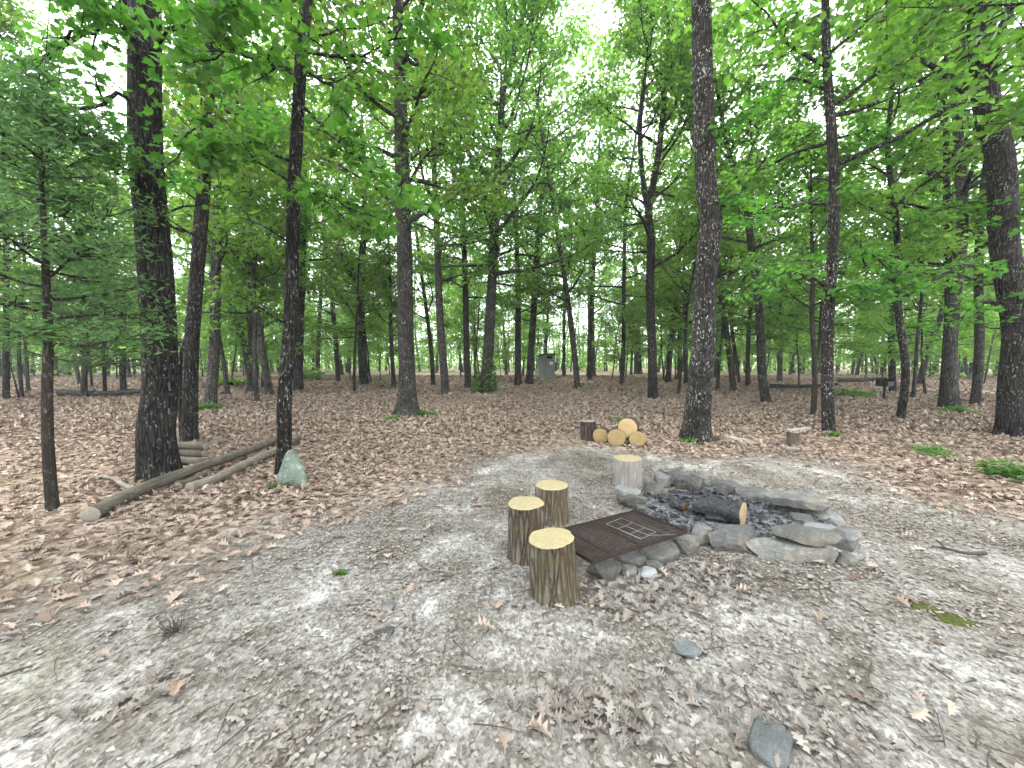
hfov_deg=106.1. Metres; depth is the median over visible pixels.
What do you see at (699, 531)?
fire ring stone
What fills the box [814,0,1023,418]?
oak tree
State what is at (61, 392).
fallen log
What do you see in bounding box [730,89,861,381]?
background tree
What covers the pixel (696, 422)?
oak tree
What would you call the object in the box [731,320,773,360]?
understory tree
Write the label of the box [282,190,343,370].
background tree
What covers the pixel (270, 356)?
background tree
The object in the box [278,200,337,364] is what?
background tree
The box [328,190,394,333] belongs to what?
background tree
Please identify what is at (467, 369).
oak tree
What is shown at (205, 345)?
understory tree
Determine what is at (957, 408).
grass tuft
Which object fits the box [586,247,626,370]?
background tree
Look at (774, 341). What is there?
understory tree
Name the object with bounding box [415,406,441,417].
grass tuft
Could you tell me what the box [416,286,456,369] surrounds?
background tree
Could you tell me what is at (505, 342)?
understory tree
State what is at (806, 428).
board
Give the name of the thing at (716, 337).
understory tree
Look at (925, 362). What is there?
background tree
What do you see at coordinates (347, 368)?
background tree
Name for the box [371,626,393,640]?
loose rock
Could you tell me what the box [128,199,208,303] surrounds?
background tree
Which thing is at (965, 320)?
understory tree
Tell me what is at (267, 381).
leaning tree
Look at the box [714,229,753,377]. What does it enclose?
sapling
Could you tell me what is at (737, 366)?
background tree
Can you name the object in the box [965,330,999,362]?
understory tree
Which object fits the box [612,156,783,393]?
understory tree
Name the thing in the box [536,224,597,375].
sapling
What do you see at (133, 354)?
understory tree
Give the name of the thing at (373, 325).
understory tree
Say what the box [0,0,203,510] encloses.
cedar tree
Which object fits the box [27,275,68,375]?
understory tree
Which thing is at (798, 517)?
fire ring stone
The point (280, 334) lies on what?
understory tree
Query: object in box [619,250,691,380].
understory tree
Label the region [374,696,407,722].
dead stick
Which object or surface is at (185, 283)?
background tree
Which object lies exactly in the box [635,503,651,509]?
fire ring stone
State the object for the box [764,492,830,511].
fire ring stone
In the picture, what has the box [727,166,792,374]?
background tree
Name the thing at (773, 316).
understory tree
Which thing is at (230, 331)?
understory tree
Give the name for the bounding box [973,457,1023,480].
green plant
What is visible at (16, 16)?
oak tree
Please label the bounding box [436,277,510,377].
understory tree
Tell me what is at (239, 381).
bush
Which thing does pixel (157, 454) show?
oak tree
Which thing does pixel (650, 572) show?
fire ring stone
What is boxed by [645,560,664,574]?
fire ring stone
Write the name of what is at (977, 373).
oak tree
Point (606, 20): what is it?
sky
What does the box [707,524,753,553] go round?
fire ring stone
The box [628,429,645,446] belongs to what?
firewood log
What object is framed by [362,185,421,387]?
sapling
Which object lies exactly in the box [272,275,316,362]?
understory tree
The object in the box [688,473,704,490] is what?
fire ring stone
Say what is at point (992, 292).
understory tree
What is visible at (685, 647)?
loose rock
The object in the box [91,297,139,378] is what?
understory tree
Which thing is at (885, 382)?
pedestal grill
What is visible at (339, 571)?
seedling
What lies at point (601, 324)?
understory tree
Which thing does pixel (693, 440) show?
ivy plant
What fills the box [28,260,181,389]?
cedar tree
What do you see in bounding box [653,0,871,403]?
leaning tree
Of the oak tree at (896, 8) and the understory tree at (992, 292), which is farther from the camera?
the understory tree at (992, 292)
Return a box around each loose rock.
[349,645,378,661]
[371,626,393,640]
[377,600,394,611]
[672,638,701,658]
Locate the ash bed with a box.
[634,490,837,537]
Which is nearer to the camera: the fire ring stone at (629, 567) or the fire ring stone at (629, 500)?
the fire ring stone at (629, 567)
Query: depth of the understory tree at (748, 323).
24.71 m
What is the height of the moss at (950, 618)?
0.048 m
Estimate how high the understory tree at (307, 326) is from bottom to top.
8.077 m
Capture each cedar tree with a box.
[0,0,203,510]
[0,230,140,396]
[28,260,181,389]
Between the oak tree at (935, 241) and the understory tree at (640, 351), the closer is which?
the oak tree at (935, 241)
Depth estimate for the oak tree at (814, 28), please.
8.05 m
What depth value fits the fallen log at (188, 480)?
5.00 m
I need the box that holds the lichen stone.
[277,449,306,486]
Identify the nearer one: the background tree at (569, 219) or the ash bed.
the ash bed
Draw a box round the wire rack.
[606,518,674,538]
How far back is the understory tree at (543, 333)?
51.73 m
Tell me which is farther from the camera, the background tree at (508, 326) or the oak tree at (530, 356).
the background tree at (508, 326)
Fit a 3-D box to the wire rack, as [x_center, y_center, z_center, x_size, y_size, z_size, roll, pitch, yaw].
[1.020,1.187,3.123,0.504,0.008,0.266,3,5,44]
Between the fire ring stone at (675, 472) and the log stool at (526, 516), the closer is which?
the log stool at (526, 516)
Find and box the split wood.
[710,436,720,441]
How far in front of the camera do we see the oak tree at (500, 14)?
17.86 m
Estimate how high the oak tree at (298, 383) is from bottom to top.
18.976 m
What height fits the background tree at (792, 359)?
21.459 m
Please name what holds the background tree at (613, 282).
on the ground
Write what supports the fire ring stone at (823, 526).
on the ground
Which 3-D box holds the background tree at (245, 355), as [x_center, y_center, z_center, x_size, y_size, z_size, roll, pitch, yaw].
[-17.010,-11.294,22.970,10.486,23.436,11.286,0,3,-4]
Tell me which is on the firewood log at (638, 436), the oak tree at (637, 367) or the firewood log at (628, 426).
the firewood log at (628, 426)
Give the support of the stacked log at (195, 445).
on the stacked log at (193, 453)
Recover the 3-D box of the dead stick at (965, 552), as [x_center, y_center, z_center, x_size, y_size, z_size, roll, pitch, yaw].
[3.737,1.384,3.215,0.329,0.042,0.137,2,4,36]
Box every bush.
[218,375,246,385]
[303,362,326,380]
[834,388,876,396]
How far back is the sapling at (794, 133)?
10.90 m
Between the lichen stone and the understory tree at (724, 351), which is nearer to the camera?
the lichen stone
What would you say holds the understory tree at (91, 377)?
on the ground
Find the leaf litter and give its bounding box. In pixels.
[0,374,1023,750]
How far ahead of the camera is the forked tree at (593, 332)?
39.70 m
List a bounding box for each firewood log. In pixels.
[593,426,608,442]
[608,426,624,445]
[618,416,638,436]
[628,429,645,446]
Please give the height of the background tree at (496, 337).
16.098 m
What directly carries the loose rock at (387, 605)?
on the ground
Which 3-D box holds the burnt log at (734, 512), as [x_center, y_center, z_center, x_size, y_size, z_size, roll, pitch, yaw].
[2.017,1.225,3.775,0.461,0.230,0.244,3,4,42]
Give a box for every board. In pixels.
[728,435,753,442]
[784,426,811,431]
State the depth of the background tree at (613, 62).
25.86 m
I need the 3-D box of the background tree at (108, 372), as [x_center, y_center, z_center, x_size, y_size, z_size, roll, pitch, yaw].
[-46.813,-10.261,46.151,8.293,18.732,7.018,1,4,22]
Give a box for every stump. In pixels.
[580,420,596,440]
[786,431,799,446]
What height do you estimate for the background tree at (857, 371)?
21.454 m
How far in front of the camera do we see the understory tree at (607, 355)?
38.17 m
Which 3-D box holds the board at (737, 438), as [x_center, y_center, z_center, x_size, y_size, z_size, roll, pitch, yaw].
[4.559,1.115,7.673,0.149,0.101,0.517,-1,3,-16]
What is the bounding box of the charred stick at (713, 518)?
[705,514,729,522]
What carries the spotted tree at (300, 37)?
on the ground
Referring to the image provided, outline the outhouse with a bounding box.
[536,353,556,378]
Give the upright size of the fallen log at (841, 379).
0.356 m
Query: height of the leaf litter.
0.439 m
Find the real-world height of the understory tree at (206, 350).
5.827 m
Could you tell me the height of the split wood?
0.119 m
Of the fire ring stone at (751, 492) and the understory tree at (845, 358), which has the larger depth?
the understory tree at (845, 358)
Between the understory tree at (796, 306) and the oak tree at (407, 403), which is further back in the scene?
the understory tree at (796, 306)
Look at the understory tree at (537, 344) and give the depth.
43.31 m
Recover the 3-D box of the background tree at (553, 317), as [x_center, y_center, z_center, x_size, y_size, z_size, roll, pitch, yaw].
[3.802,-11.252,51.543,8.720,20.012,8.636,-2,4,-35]
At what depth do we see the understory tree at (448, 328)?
41.53 m
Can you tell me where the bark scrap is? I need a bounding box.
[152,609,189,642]
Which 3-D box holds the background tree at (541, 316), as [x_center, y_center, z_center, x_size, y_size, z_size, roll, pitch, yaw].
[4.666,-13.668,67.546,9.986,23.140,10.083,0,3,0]
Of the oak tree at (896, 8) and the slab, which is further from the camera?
the slab
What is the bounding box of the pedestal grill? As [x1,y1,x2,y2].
[875,378,894,398]
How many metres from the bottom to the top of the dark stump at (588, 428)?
0.445 m
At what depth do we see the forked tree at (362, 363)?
26.06 m
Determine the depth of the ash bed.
3.88 m
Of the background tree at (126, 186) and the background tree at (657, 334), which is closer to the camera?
the background tree at (126, 186)
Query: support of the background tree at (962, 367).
on the ground
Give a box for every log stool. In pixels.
[507,496,544,565]
[529,527,580,607]
[535,480,569,526]
[613,454,642,488]
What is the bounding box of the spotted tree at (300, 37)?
[139,0,459,481]
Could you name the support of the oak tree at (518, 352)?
on the ground
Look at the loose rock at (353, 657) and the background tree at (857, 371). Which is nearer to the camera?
the loose rock at (353, 657)
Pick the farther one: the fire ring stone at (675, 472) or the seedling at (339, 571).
the fire ring stone at (675, 472)
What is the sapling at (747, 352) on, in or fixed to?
on the ground
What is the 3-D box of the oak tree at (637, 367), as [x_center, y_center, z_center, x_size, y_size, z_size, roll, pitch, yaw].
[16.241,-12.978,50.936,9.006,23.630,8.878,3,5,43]
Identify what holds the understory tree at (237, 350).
on the ground
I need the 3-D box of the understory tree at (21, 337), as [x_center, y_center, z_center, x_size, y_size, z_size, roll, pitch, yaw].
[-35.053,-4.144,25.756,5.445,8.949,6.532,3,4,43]
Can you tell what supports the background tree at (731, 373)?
on the ground
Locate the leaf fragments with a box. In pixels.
[0,450,1023,767]
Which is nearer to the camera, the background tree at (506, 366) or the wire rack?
the wire rack
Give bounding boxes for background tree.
[13,155,111,384]
[61,149,186,376]
[66,155,184,312]
[107,226,136,374]
[118,24,330,374]
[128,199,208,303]
[130,106,244,321]
[185,217,260,374]
[266,82,396,381]
[270,307,282,372]
[272,125,375,379]
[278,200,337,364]
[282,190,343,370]
[304,257,326,365]
[305,157,395,374]
[318,237,372,372]
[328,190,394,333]
[341,68,480,384]
[366,222,425,338]
[393,213,444,371]
[415,241,460,372]
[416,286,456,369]
[431,218,485,371]
[442,212,504,358]
[465,0,637,388]
[474,200,543,374]
[480,137,585,333]
[495,257,523,371]
[497,153,606,352]
[519,16,678,380]
[522,249,566,370]
[525,230,576,345]
[538,0,727,384]
[552,260,599,370]
[559,237,620,375]
[583,262,619,360]
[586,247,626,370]
[594,0,759,381]
[603,214,666,374]
[618,0,809,391]
[636,237,669,341]
[645,202,691,371]
[679,157,772,382]
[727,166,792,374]
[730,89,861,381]
[764,213,839,373]
[792,224,873,343]
[794,216,850,340]
[834,266,863,373]
[835,188,911,374]
[866,43,1023,384]
[911,198,994,378]
[938,185,1022,372]
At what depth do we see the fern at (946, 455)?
6.31 m
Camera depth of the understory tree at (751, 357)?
44.89 m
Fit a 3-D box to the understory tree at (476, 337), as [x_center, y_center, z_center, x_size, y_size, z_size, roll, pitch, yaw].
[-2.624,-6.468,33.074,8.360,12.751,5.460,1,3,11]
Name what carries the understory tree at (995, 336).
on the ground
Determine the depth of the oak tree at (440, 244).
17.50 m
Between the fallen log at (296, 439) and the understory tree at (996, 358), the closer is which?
the fallen log at (296, 439)
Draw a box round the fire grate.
[563,510,687,563]
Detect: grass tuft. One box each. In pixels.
[198,398,227,409]
[264,481,292,489]
[384,413,401,420]
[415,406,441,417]
[933,404,985,414]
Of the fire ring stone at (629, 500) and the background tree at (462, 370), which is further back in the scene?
the background tree at (462, 370)
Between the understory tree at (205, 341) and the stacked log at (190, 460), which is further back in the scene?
the understory tree at (205, 341)
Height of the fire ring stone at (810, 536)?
0.120 m
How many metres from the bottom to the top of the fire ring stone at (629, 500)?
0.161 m
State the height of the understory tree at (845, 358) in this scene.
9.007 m
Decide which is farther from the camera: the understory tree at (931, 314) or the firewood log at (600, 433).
the understory tree at (931, 314)
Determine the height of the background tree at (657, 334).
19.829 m
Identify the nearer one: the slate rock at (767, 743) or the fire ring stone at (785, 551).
the slate rock at (767, 743)
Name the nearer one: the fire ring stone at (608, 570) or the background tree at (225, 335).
the fire ring stone at (608, 570)
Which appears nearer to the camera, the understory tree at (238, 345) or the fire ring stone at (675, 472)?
the fire ring stone at (675, 472)
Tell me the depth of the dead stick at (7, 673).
1.97 m
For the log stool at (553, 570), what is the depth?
2.54 m
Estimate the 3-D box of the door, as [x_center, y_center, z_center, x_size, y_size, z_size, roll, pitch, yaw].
[3.589,-1.464,36.745,0.760,1.770,0.030,-1,4,-24]
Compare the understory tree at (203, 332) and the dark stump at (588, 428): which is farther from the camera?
the understory tree at (203, 332)
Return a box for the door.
[546,359,552,377]
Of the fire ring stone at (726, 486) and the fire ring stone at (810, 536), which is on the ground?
the fire ring stone at (726, 486)
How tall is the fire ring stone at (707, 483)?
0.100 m
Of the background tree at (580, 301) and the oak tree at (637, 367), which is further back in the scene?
the oak tree at (637, 367)
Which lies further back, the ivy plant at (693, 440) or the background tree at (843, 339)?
the background tree at (843, 339)
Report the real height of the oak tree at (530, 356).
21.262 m
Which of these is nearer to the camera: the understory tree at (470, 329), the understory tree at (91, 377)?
the understory tree at (91, 377)
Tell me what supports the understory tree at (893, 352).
on the ground
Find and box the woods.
[0,288,999,376]
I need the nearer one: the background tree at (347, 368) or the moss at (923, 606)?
the moss at (923, 606)
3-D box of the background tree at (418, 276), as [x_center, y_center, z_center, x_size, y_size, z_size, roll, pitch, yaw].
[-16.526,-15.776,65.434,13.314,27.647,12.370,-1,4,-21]
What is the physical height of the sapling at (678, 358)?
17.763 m
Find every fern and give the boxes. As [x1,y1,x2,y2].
[907,441,953,456]
[926,452,963,461]
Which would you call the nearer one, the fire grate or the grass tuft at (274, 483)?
the fire grate
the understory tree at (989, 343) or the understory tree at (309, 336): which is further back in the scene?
the understory tree at (309, 336)
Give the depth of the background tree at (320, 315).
33.86 m
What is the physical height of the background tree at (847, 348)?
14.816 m
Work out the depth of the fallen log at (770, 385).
21.04 m
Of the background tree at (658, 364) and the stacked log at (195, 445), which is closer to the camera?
the stacked log at (195, 445)
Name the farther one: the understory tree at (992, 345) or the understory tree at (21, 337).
the understory tree at (992, 345)
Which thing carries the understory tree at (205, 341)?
on the ground
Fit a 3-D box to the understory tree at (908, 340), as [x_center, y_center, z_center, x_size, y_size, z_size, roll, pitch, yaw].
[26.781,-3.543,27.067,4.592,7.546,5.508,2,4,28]
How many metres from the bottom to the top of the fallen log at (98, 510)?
0.163 m
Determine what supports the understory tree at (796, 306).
on the ground
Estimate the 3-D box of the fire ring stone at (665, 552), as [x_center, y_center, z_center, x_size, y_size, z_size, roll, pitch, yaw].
[1.232,1.391,3.171,0.348,0.137,0.240,-7,14,-17]
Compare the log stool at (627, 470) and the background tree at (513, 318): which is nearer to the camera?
the log stool at (627, 470)
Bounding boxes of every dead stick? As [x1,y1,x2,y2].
[0,665,31,676]
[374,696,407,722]
[932,541,986,554]
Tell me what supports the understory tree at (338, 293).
on the ground
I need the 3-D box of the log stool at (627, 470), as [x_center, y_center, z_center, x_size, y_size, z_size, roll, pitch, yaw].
[1.507,1.160,5.007,0.394,0.419,0.406,0,3,0]
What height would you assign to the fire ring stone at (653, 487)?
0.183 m
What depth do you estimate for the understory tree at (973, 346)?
37.77 m
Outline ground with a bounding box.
[0,363,1023,767]
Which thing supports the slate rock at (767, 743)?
on the ground
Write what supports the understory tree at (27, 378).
on the ground
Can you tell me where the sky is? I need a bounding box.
[0,0,1023,362]
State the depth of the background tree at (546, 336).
46.11 m
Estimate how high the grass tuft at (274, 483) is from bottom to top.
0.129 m
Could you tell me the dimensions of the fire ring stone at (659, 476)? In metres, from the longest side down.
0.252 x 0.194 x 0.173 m
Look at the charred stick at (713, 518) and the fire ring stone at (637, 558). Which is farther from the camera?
the charred stick at (713, 518)
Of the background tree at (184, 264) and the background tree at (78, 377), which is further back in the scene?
the background tree at (184, 264)
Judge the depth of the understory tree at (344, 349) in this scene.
52.32 m
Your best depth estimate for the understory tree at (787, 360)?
47.97 m
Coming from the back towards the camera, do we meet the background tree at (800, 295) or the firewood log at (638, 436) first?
the background tree at (800, 295)
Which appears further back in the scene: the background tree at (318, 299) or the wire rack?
the background tree at (318, 299)
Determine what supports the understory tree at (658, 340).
on the ground
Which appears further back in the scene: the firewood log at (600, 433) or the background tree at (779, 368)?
the background tree at (779, 368)
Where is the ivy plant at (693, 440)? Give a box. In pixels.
[677,432,698,442]
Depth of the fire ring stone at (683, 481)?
4.82 m
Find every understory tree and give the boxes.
[0,173,90,390]
[0,294,57,354]
[0,309,41,378]
[18,222,140,386]
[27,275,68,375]
[28,299,77,375]
[40,153,179,390]
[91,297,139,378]
[104,300,137,377]
[110,58,320,401]
[112,277,207,369]
[175,270,236,376]
[199,320,225,360]
[200,272,281,384]
[200,332,225,363]
[204,229,283,366]
[204,229,320,386]
[205,311,270,375]
[226,305,280,357]
[230,311,280,379]
[264,304,307,375]
[271,297,329,377]
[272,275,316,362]
[280,183,428,391]
[303,320,324,368]
[314,292,369,377]
[315,309,357,356]
[317,299,380,379]
[322,308,349,373]
[327,273,417,381]
[336,287,395,375]
[349,260,425,366]
[350,307,396,378]
[369,315,397,374]
[369,321,397,368]
[413,260,457,357]
[432,257,478,375]
[434,238,528,377]
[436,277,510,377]
[436,290,483,352]
[478,311,524,376]
[494,307,548,378]
[507,273,550,374]
[514,298,567,373]
[584,279,645,378]
[596,281,646,376]
[597,302,640,363]
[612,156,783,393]
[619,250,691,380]
[626,302,647,362]
[637,305,691,374]
[655,148,819,389]
[655,271,692,378]
[658,204,809,369]
[682,313,727,363]
[716,305,730,362]
[721,322,755,361]
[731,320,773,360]
[736,292,805,368]
[742,262,855,384]
[748,167,914,391]
[750,299,809,357]
[769,308,809,373]
[773,285,857,363]
[784,315,820,374]
[834,290,903,377]
[834,304,858,373]
[836,314,879,374]
[850,296,940,376]
[854,229,999,393]
[867,120,999,396]
[872,272,941,360]
[908,306,968,376]
[933,248,1000,379]
[933,288,1000,383]
[934,306,1000,374]
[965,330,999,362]
[969,147,1023,345]
[973,317,1000,357]
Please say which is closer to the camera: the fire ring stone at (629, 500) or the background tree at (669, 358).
the fire ring stone at (629, 500)
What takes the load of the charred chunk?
on the ash bed
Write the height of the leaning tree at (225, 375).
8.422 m
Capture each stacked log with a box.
[177,441,208,449]
[179,449,208,456]
[180,457,201,464]
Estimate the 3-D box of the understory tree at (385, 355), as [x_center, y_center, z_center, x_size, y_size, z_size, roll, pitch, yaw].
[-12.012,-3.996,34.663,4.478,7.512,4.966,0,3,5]
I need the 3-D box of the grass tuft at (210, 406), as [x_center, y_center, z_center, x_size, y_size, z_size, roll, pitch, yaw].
[-10.166,0.760,12.829,1.214,0.638,1.074,0,3,0]
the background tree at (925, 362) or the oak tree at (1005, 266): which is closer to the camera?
the oak tree at (1005, 266)
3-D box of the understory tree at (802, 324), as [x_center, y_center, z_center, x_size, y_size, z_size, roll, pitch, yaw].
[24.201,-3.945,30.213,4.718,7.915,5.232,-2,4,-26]
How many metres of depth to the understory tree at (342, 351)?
33.63 m
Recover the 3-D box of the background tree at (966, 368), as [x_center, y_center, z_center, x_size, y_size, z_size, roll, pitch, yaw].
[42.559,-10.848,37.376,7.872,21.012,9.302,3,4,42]
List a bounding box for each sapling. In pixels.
[0,84,133,397]
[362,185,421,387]
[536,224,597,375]
[638,179,726,378]
[640,156,741,383]
[690,167,822,385]
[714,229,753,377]
[726,65,922,414]
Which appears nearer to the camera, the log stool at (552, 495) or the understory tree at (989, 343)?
the log stool at (552, 495)
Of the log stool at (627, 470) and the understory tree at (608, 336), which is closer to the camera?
the log stool at (627, 470)
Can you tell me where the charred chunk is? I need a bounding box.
[669,498,687,510]
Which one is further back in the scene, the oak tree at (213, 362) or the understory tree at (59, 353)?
the understory tree at (59, 353)
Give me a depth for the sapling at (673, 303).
27.03 m
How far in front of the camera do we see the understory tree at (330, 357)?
37.36 m
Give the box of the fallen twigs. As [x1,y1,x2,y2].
[4,438,1023,767]
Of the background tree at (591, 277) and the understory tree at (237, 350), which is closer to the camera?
the background tree at (591, 277)
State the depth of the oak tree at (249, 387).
19.62 m
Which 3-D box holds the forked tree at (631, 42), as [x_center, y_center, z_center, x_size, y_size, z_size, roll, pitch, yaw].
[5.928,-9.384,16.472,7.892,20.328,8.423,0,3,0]
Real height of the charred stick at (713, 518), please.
0.060 m
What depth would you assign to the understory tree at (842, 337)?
49.63 m
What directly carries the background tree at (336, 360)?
on the ground
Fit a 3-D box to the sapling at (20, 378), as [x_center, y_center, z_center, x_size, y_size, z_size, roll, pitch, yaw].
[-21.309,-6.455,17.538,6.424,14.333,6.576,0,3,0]
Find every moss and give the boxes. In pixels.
[910,603,938,612]
[934,612,975,626]
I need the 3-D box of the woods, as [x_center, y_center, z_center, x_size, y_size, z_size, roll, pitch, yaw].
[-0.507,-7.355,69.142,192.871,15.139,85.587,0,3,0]
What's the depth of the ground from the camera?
2.31 m
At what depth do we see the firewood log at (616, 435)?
7.33 m
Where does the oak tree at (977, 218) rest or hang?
on the ground
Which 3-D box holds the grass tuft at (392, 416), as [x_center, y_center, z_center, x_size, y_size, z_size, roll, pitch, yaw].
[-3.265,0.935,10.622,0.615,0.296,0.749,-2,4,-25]
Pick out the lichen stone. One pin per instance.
(292, 469)
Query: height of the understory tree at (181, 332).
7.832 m
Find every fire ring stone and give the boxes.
[586,560,621,581]
[615,485,640,495]
[615,550,646,567]
[618,494,645,507]
[621,564,636,577]
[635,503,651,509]
[638,536,679,566]
[640,566,657,580]
[643,481,664,496]
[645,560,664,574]
[653,471,671,487]
[664,467,680,485]
[669,531,698,555]
[673,474,691,490]
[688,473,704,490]
[692,524,712,545]
[702,480,711,486]
[702,486,713,491]
[707,478,742,493]
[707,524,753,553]
[735,486,769,499]
[746,537,838,563]
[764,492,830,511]
[771,524,841,547]
[779,506,793,510]
[789,512,814,522]
[792,509,846,524]
[804,522,834,529]
[830,526,861,550]
[835,551,860,566]
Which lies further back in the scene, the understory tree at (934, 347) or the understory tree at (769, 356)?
the understory tree at (934, 347)
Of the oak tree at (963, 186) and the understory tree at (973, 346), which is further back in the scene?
the understory tree at (973, 346)
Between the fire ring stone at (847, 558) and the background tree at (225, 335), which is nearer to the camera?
the fire ring stone at (847, 558)
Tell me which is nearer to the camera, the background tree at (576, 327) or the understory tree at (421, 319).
the understory tree at (421, 319)
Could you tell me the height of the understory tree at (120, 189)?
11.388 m
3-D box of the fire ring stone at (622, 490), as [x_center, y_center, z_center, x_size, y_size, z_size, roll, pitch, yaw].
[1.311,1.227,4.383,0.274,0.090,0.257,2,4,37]
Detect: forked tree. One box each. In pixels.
[306,65,429,384]
[543,144,642,376]
[559,0,766,398]
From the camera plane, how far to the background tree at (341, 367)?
47.26 m
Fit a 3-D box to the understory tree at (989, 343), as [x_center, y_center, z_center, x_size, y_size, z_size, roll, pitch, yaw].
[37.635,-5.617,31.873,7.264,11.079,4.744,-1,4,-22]
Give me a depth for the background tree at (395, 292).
46.70 m
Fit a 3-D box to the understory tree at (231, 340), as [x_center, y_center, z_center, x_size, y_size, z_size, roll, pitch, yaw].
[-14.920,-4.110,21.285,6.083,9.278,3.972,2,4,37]
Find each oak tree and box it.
[0,0,133,398]
[0,0,285,482]
[0,0,335,404]
[97,0,400,441]
[162,4,326,391]
[218,0,536,418]
[228,19,363,390]
[337,0,534,394]
[364,27,544,387]
[365,0,639,392]
[442,70,599,385]
[479,85,596,384]
[597,200,665,373]
[626,0,772,444]
[667,0,1023,433]
[782,0,1023,406]
[786,0,1023,405]
[798,58,993,391]
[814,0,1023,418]
[823,0,1023,410]
[828,0,1023,144]
[855,0,1023,438]
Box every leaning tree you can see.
[164,46,344,394]
[178,213,258,394]
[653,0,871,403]
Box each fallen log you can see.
[56,389,140,395]
[79,437,276,521]
[174,472,207,489]
[185,447,275,492]
[292,435,301,444]
[768,383,837,387]
[835,377,886,381]
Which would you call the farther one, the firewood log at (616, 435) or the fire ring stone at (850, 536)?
the firewood log at (616, 435)
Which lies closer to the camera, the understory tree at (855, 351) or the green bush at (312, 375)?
the green bush at (312, 375)
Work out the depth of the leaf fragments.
2.10 m
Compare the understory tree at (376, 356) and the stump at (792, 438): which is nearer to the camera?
the stump at (792, 438)
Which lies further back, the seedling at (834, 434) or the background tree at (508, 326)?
the background tree at (508, 326)
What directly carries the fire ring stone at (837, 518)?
on the ground
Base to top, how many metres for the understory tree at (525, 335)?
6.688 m
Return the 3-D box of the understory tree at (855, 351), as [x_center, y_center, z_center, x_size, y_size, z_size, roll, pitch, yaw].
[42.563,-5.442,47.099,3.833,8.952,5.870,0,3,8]
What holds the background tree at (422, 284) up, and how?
on the ground
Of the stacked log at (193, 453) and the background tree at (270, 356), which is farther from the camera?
the background tree at (270, 356)
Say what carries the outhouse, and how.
on the ground
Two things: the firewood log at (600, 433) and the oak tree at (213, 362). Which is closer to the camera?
the firewood log at (600, 433)
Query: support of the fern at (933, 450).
on the ground
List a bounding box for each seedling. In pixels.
[332,568,348,575]
[827,430,842,436]
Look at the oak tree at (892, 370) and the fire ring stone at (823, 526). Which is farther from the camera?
the oak tree at (892, 370)
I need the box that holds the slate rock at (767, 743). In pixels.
[748,714,792,767]
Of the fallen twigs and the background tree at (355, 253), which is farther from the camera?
the background tree at (355, 253)
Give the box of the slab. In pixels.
[778,446,810,451]
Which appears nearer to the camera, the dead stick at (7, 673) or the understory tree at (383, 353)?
the dead stick at (7, 673)
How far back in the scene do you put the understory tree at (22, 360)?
36.39 m
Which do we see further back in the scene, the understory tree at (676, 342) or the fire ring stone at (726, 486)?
the understory tree at (676, 342)
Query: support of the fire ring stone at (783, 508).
on the ground
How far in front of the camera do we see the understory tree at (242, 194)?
13.86 m
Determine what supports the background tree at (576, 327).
on the ground
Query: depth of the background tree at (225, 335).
45.86 m
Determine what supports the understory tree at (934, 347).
on the ground
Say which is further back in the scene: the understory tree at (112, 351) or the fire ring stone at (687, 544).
the understory tree at (112, 351)
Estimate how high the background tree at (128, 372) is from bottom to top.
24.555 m
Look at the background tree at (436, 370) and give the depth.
54.33 m
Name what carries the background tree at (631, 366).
on the ground
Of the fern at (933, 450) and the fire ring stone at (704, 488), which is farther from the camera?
the fern at (933, 450)
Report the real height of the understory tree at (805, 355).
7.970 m
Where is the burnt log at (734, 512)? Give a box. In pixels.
[692,497,746,524]
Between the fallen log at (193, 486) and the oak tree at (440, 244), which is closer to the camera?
the fallen log at (193, 486)
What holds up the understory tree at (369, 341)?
on the ground
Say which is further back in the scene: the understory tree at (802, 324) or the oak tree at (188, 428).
the understory tree at (802, 324)
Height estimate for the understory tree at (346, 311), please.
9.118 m
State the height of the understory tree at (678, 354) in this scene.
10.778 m
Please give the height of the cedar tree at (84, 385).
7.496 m
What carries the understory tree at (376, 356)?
on the ground
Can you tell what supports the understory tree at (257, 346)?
on the ground

